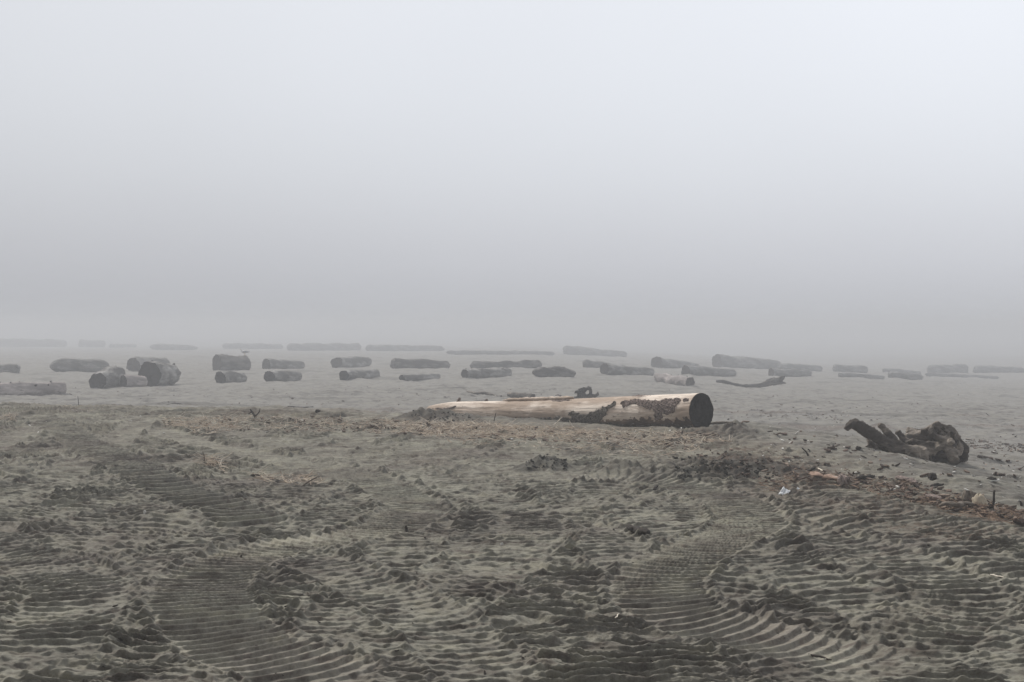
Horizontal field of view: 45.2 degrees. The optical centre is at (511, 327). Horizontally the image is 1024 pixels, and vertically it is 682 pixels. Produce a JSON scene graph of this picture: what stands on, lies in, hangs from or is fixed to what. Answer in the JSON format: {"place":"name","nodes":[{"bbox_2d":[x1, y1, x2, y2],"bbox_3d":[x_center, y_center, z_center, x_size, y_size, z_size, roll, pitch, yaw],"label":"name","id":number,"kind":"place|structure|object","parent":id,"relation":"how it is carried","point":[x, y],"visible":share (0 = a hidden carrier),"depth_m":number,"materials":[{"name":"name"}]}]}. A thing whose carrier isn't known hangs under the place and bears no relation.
{"place":"outdoors","nodes":[
{"label":"outdoors","id":0,"kind":"place"},
{"bbox_2d":[0,332,1023,681],"bbox_3d":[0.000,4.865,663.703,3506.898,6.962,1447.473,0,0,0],"label":"sandy ground","id":1,"kind":"structure","parent":0,"point":[188,608],"depth_m":9.93,"materials":[{"name":"grey sand"}]},
{"bbox_2d":[0,364,20,372],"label":"driftwood log","id":2,"kind":"object","parent":1,"relation":"on","point":[14,368],"visible":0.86,"depth_m":84.84,"materials":[{"name":"grey wood"}]},
{"bbox_2d":[0,381,66,395],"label":"driftwood log","id":3,"kind":"object","parent":1,"relation":"on","point":[19,388],"visible":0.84,"depth_m":51.62,"materials":[{"name":"grey wood"}]},
{"bbox_2d":[0,338,66,346],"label":"driftwood log","id":4,"kind":"object","parent":1,"relation":"on","point":[15,342],"visible":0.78,"depth_m":345.31,"materials":[{"name":"grey wood"}]},
{"bbox_2d":[50,358,108,371],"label":"driftwood log","id":5,"kind":"object","parent":1,"relation":"on","point":[73,364],"visible":0.77,"depth_m":87.72,"materials":[{"name":"grey wood"}]},
{"bbox_2d":[78,339,105,346],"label":"driftwood log","id":6,"kind":"object","parent":1,"relation":"on","point":[92,343],"visible":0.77,"depth_m":331.40,"materials":[{"name":"grey wood"}]},
{"bbox_2d":[89,365,125,388],"bbox_3d":[-20.345,2.634,61.717,1.350,1.305,2.350,0,4,2],"label":"driftwood log","id":7,"kind":"object","parent":1,"relation":"on","point":[107,376],"visible":0.81,"depth_m":61.07,"materials":[{"name":"grey wood"}]},
{"bbox_2d":[109,344,136,347],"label":"driftwood log","id":8,"kind":"object","parent":1,"relation":"on","point":[122,345],"visible":0.88,"depth_m":316.58,"materials":[{"name":"grey wood"}]},
{"bbox_2d":[120,374,147,386],"bbox_3d":[-19.122,2.743,62.238,0.727,0.712,1.279,0,-3,43],"label":"driftwood log","id":9,"kind":"object","parent":1,"relation":"on","point":[127,380],"visible":0.88,"depth_m":61.93,"materials":[{"name":"grey wood"}]},
{"bbox_2d":[126,357,170,370],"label":"driftwood log","id":10,"kind":"object","parent":1,"relation":"on","point":[134,363],"visible":0.56,"depth_m":90.51,"materials":[{"name":"grey wood"}]},
{"bbox_2d":[138,360,180,386],"bbox_3d":[-18.475,2.480,64.484,1.462,1.524,3.096,0,-1,3],"label":"driftwood log","id":11,"kind":"object","parent":1,"relation":"on","point":[155,373],"visible":0.9,"depth_m":63.09,"materials":[{"name":"grey wood"}]},
{"bbox_2d":[150,344,197,349],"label":"driftwood log","id":12,"kind":"object","parent":1,"relation":"on","point":[170,347],"visible":0.88,"depth_m":254.13,"materials":[{"name":"grey wood"}]},
{"bbox_2d":[215,370,246,382],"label":"driftwood log","id":13,"kind":"object","parent":1,"relation":"on","point":[226,376],"visible":0.85,"depth_m":67.38,"materials":[{"name":"grey wood"}]},
{"bbox_2d":[212,354,250,370],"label":"driftwood log","id":14,"kind":"object","parent":1,"relation":"on","point":[224,362],"visible":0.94,"depth_m":91.41,"materials":[{"name":"grey wood"}]},
{"bbox_2d":[222,343,282,348],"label":"driftwood log","id":15,"kind":"object","parent":1,"relation":"on","point":[248,346],"visible":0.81,"depth_m":276.89,"materials":[{"name":"grey wood"}]},
{"bbox_2d":[248,409,259,417],"bbox_3d":[-4.452,1.495,21.220,0.214,0.191,0.046,0,0,0],"label":"stick","id":16,"kind":"object","parent":1,"relation":"on","point":[254,415],"visible":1,"depth_m":21.21,"materials":[{"name":"brown wood"}]},
{"bbox_2d":[264,370,301,381],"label":"driftwood log","id":17,"kind":"object","parent":1,"relation":"on","point":[280,375],"visible":0.83,"depth_m":68.55,"materials":[{"name":"grey wood"}]},
{"bbox_2d":[262,358,304,368],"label":"driftwood log","id":18,"kind":"object","parent":1,"relation":"on","point":[268,363],"visible":0.86,"depth_m":95.27,"materials":[{"name":"grey wood"}]},
{"bbox_2d":[301,476,318,486],"bbox_3d":[-2.079,1.587,12.629,0.190,0.126,0.022,0,0,0],"label":"stick","id":19,"kind":"object","parent":1,"relation":"on","point":[304,484],"visible":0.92,"depth_m":12.62,"materials":[{"name":"wood"}]},
{"bbox_2d":[286,343,360,350],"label":"driftwood log","id":20,"kind":"object","parent":1,"relation":"on","point":[323,347],"visible":0.83,"depth_m":238.69,"materials":[{"name":"grey wood"}]},
{"bbox_2d":[331,356,371,367],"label":"driftwood log","id":21,"kind":"object","parent":1,"relation":"on","point":[351,361],"visible":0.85,"depth_m":101.75,"materials":[{"name":"grey wood"}]},
{"bbox_2d":[339,370,379,379],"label":"driftwood log","id":22,"kind":"object","parent":1,"relation":"on","point":[351,374],"visible":0.89,"depth_m":72.24,"materials":[{"name":"grey wood"}]},
{"bbox_2d":[0,404,734,484],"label":"dry reed litter","id":23,"kind":"object","parent":1,"relation":"on","point":[439,430],"visible":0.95,"depth_m":18.68,"materials":[{"name":"beige plant"}]},
{"bbox_2d":[365,344,444,350],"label":"driftwood log","id":24,"kind":"object","parent":1,"relation":"on","point":[371,347],"visible":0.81,"depth_m":228.82,"materials":[{"name":"grey wood"}]},
{"bbox_2d":[390,358,449,368],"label":"driftwood log","id":25,"kind":"object","parent":1,"relation":"on","point":[413,363],"visible":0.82,"depth_m":96.79,"materials":[{"name":"grey wood"}]},
{"bbox_2d":[399,374,440,380],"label":"driftwood log","id":26,"kind":"object","parent":1,"relation":"on","point":[412,377],"visible":0.9,"depth_m":70.72,"materials":[{"name":"grey wood"}]},
{"bbox_2d":[466,391,494,395],"bbox_3d":[-1.190,2.831,51.874,0.463,0.242,2.546,0,0,-44],"label":"driftwood branch","id":27,"kind":"object","parent":1,"relation":"on","point":[482,393],"visible":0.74,"depth_m":51.74,"materials":[{"name":"grey wood"}]},
{"bbox_2d":[461,368,511,378],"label":"driftwood log","id":28,"kind":"object","parent":1,"relation":"on","point":[484,373],"visible":0.96,"depth_m":75.19,"materials":[{"name":"grey wood"}]},
{"bbox_2d":[446,350,554,355],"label":"driftwood log","id":29,"kind":"object","parent":1,"relation":"on","point":[471,352],"visible":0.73,"depth_m":179.83,"materials":[{"name":"grey wood"}]},
{"bbox_2d":[7,446,1001,676],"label":"scattered bark bits","id":30,"kind":"object","parent":1,"relation":"on","point":[120,639],"visible":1,"depth_m":7.05,"materials":[{"name":"brown wood"}]},
{"bbox_2d":[470,360,541,367],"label":"driftwood log","id":31,"kind":"object","parent":1,"relation":"on","point":[510,364],"visible":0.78,"depth_m":99.48,"materials":[{"name":"grey wood"}]},
{"bbox_2d":[507,392,535,397],"bbox_3d":[0.344,2.743,49.481,0.267,0.276,3.170,0,-1,-18],"label":"driftwood log","id":32,"kind":"object","parent":1,"relation":"on","point":[516,394],"visible":0.72,"depth_m":49.25,"materials":[{"name":"grey wood"}]},
{"bbox_2d":[29,409,1021,503],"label":"shell fragments","id":33,"kind":"object","parent":1,"relation":"on","point":[998,480],"visible":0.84,"depth_m":15.30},
{"bbox_2d":[33,386,1023,481],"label":"scattered bark bits","id":34,"kind":"object","parent":1,"relation":"on","point":[898,464],"visible":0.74,"depth_m":17.46,"materials":[{"name":"brown wood"}]},
{"bbox_2d":[532,366,575,376],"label":"driftwood log","id":35,"kind":"object","parent":1,"relation":"on","point":[556,371],"visible":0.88,"depth_m":76.66,"materials":[{"name":"grey wood"}]},
{"bbox_2d":[427,393,713,427],"bbox_3d":[0.663,1.509,21.773,0.619,0.614,6.897,0,-3,-42],"label":"driftwood log","id":36,"kind":"object","parent":1,"relation":"on","point":[695,410],"visible":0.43,"depth_m":20.40,"materials":[{"name":"brown wood"}]},
{"bbox_2d":[574,386,598,398],"bbox_3d":[2.747,2.576,46.450,1.086,0.723,0.384,0,0,0],"label":"driftwood root","id":37,"kind":"object","parent":1,"relation":"on","point":[581,392],"visible":0.62,"depth_m":46.38,"materials":[{"name":"grey wood"}]},
{"bbox_2d":[405,410,777,479],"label":"sand clods","id":38,"kind":"object","parent":1,"relation":"on","point":[687,470],"visible":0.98,"depth_m":13.14,"materials":[{"name":"sand"}]},
{"bbox_2d":[162,411,1023,524],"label":"bark litter","id":39,"kind":"object","parent":1,"relation":"on","point":[1020,521],"visible":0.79,"depth_m":12.84,"materials":[{"name":"brown wood"}]},
{"bbox_2d":[939,501,973,507],"bbox_3d":[3.954,1.568,10.904,0.377,0.058,0.117,0,0,-23],"label":"bark piece","id":40,"kind":"object","parent":39,"relation":"on","point":[959,504],"visible":1,"depth_m":10.87,"materials":[{"name":"grey wood"}]},
{"bbox_2d":[563,345,626,356],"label":"driftwood log","id":41,"kind":"object","parent":1,"relation":"on","point":[574,350],"visible":0.85,"depth_m":202.41,"materials":[{"name":"grey wood"}]},
{"bbox_2d":[582,359,624,367],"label":"driftwood log","id":42,"kind":"object","parent":1,"relation":"on","point":[591,363],"visible":0.56,"depth_m":107.47,"materials":[{"name":"grey wood"}]},
{"bbox_2d":[600,363,654,375],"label":"driftwood log","id":43,"kind":"object","parent":1,"relation":"on","point":[609,369],"visible":0.84,"depth_m":87.03,"materials":[{"name":"grey wood"}]},
{"bbox_2d":[626,524,649,534],"bbox_3d":[0.974,1.560,9.424,0.090,0.069,0.340,0,0,-20],"label":"wood chunk","id":44,"kind":"object","parent":1,"relation":"on","point":[633,529],"visible":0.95,"depth_m":9.39,"materials":[{"name":"grey wood"}]},
{"bbox_2d":[654,373,694,385],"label":"driftwood log","id":45,"kind":"object","parent":1,"relation":"on","point":[678,379],"visible":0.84,"depth_m":72.26,"materials":[{"name":"grey wood"}]},
{"bbox_2d":[651,356,698,367],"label":"driftwood log","id":46,"kind":"object","parent":1,"relation":"on","point":[658,362],"visible":0.73,"depth_m":122.12,"materials":[{"name":"grey wood"}]},
{"bbox_2d":[681,365,736,376],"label":"driftwood log","id":47,"kind":"object","parent":1,"relation":"on","point":[699,370],"visible":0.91,"depth_m":96.67,"materials":[{"name":"grey wood"}]},
{"bbox_2d":[711,421,728,423],"bbox_3d":[3.762,1.671,21.563,0.558,0.047,0.049,0,0,0],"label":"stick","id":48,"kind":"object","parent":1,"relation":"on","point":[719,422],"visible":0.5,"depth_m":21.55,"materials":[{"name":"brown wood"}]},
{"bbox_2d":[712,354,780,368],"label":"driftwood log","id":49,"kind":"object","parent":1,"relation":"on","point":[720,360],"visible":0.78,"depth_m":143.09,"materials":[{"name":"grey wood"}]},
{"bbox_2d":[716,376,785,387],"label":"driftwood branch","id":50,"kind":"object","parent":1,"relation":"on","point":[773,381],"visible":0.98,"depth_m":72.19,"materials":[{"name":"grey wood"}]},
{"bbox_2d":[778,487,789,494],"bbox_3d":[2.624,1.568,11.802,0.079,0.075,0.254,0,0,24],"label":"plastic scrap","id":51,"kind":"object","parent":1,"relation":"on","point":[783,491],"visible":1,"depth_m":11.77,"materials":[{"name":"white plastic"}]},
{"bbox_2d":[768,368,811,376],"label":"driftwood log","id":52,"kind":"object","parent":1,"relation":"on","point":[785,372],"visible":0.94,"depth_m":108.47,"materials":[{"name":"grey wood"}]},
{"bbox_2d":[777,363,822,371],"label":"driftwood log","id":53,"kind":"object","parent":1,"relation":"on","point":[800,367],"visible":0.69,"depth_m":142.59,"materials":[{"name":"grey wood"}]},
{"bbox_2d":[811,654,831,659],"bbox_3d":[1.544,1.656,6.168,0.016,0.021,0.160,0,0,-29],"label":"stick","id":54,"kind":"object","parent":1,"relation":"on","point":[814,655],"visible":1,"depth_m":6.16,"materials":[{"name":"grey wood"}]},
{"bbox_2d":[808,471,837,480],"bbox_3d":[3.237,1.542,12.659,0.116,0.084,0.435,0,0,-33],"label":"wood chunk","id":55,"kind":"object","parent":1,"relation":"on","point":[829,476],"visible":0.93,"depth_m":12.63,"materials":[{"name":"brown wood"}]},
{"bbox_2d":[837,474,850,484],"bbox_3d":[3.364,1.559,12.475,0.138,0.134,0.108,0,0,0],"label":"wood chunk","id":56,"kind":"object","parent":1,"relation":"on","point":[844,479],"visible":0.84,"depth_m":12.44,"materials":[{"name":"wood"}]},
{"bbox_2d":[832,364,867,372],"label":"driftwood log","id":57,"kind":"object","parent":1,"relation":"on","point":[850,368],"visible":0.76,"depth_m":145.23,"materials":[{"name":"grey wood"}]},
{"bbox_2d":[838,372,884,378],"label":"driftwood log","id":58,"kind":"object","parent":1,"relation":"on","point":[848,374],"visible":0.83,"depth_m":114.96,"materials":[{"name":"grey wood"}]},
{"bbox_2d":[856,474,874,478],"bbox_3d":[3.680,1.554,12.755,0.370,0.062,0.059,0,0,-41],"label":"stick","id":59,"kind":"object","parent":1,"relation":"on","point":[865,477],"visible":0.92,"depth_m":12.71,"materials":[{"name":"brown wood"}]},
{"bbox_2d":[865,439,878,449],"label":"bark slab","id":60,"kind":"structure","parent":1,"relation":"on","point":[871,444],"depth_m":17.09,"materials":[{"name":"grey wood"}]},
{"bbox_2d":[757,468,1023,524],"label":"brown stem litter","id":61,"kind":"object","parent":1,"relation":"on","point":[993,514],"visible":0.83,"depth_m":11.27,"materials":[{"name":"brown plant"}]},
{"bbox_2d":[882,368,920,373],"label":"driftwood log","id":62,"kind":"object","parent":1,"relation":"on","point":[898,370],"visible":0.67,"depth_m":159.93,"materials":[{"name":"grey wood"}]},
{"bbox_2d":[888,371,922,379],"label":"driftwood log","id":63,"kind":"object","parent":1,"relation":"on","point":[907,376],"visible":0.84,"depth_m":118.66,"materials":[{"name":"grey wood"}]},
{"bbox_2d":[844,418,968,464],"bbox_3d":[5.453,1.591,17.154,1.826,0.690,0.842,0,0,0],"label":"driftwood root","id":64,"kind":"object","parent":1,"relation":"on","point":[936,441],"visible":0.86,"depth_m":16.90,"materials":[{"name":"brown wood"}]},
{"bbox_2d":[895,475,917,482],"bbox_3d":[4.082,1.576,12.721,0.098,0.060,0.470,0,0,-5],"label":"bark piece","id":65,"kind":"object","parent":1,"relation":"on","point":[909,479],"visible":0.9,"depth_m":12.67,"materials":[{"name":"wood"}]},
{"bbox_2d":[927,472,936,479],"bbox_3d":[4.393,1.562,12.839,0.097,0.085,0.088,0,0,0],"label":"wood chunk","id":66,"kind":"object","parent":1,"relation":"on","point":[932,476],"visible":1,"depth_m":12.81,"materials":[{"name":"grey wood"}]},
{"bbox_2d":[925,494,942,499],"bbox_3d":[3.961,1.594,11.551,0.093,0.049,0.241,0,0,-23],"label":"bark piece","id":67,"kind":"object","parent":1,"relation":"on","point":[934,496],"visible":0.78,"depth_m":11.51,"materials":[{"name":"grey wood"}]},
{"bbox_2d":[930,483,943,486],"bbox_3d":[4.296,1.590,12.403,0.237,0.043,0.047,0,0,-39],"label":"stick","id":68,"kind":"object","parent":1,"relation":"on","point":[936,484],"visible":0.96,"depth_m":12.39,"materials":[{"name":"wood"}]},
{"bbox_2d":[927,364,968,372],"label":"driftwood log","id":69,"kind":"object","parent":1,"relation":"on","point":[958,368],"visible":0.81,"depth_m":171.79,"materials":[{"name":"grey wood"}]},
{"bbox_2d":[925,372,998,378],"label":"driftwood log","id":70,"kind":"object","parent":1,"relation":"on","point":[958,375],"visible":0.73,"depth_m":146.22,"materials":[{"name":"grey wood"}]},
{"bbox_2d":[962,489,976,501],"bbox_3d":[4.320,1.603,11.566,0.171,0.160,0.139,0,0,0],"label":"sand clod","id":71,"kind":"object","parent":1,"relation":"on","point":[970,494],"visible":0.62,"depth_m":11.54,"materials":[{"name":"grey sand"}]},
{"bbox_2d":[972,493,987,505],"bbox_3d":[4.326,1.605,11.383,0.139,0.147,0.099,0,0,-11],"label":"foam lump","id":72,"kind":"object","parent":1,"relation":"on","point":[980,498],"visible":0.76,"depth_m":11.35,"materials":[{"name":"beige plastic"}]},
{"bbox_2d":[977,455,989,457],"bbox_3d":[7.198,1.984,18.693,0.334,0.060,0.061,9,-4,-28],"label":"driftwood log","id":73,"kind":"object","parent":1,"relation":"on","point":[980,456],"visible":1,"depth_m":18.63,"materials":[{"name":"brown wood"}]},
{"bbox_2d":[992,490,994,504],"bbox_3d":[4.355,1.563,11.116,0.038,0.185,0.026,0,0,-23],"label":"stick","id":74,"kind":"object","parent":1,"relation":"on","point":[993,502],"visible":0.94,"depth_m":11.11,"materials":[{"name":"wood"}]},
{"bbox_2d":[973,365,1023,372],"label":"driftwood log","id":75,"kind":"object","parent":1,"relation":"on","point":[989,369],"visible":0.84,"depth_m":173.36,"materials":[{"name":"grey wood"}]},
{"bbox_2d":[0,0,1023,334],"label":"sky","id":76,"kind":"structure","parent":0,"point":[563,167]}
]}

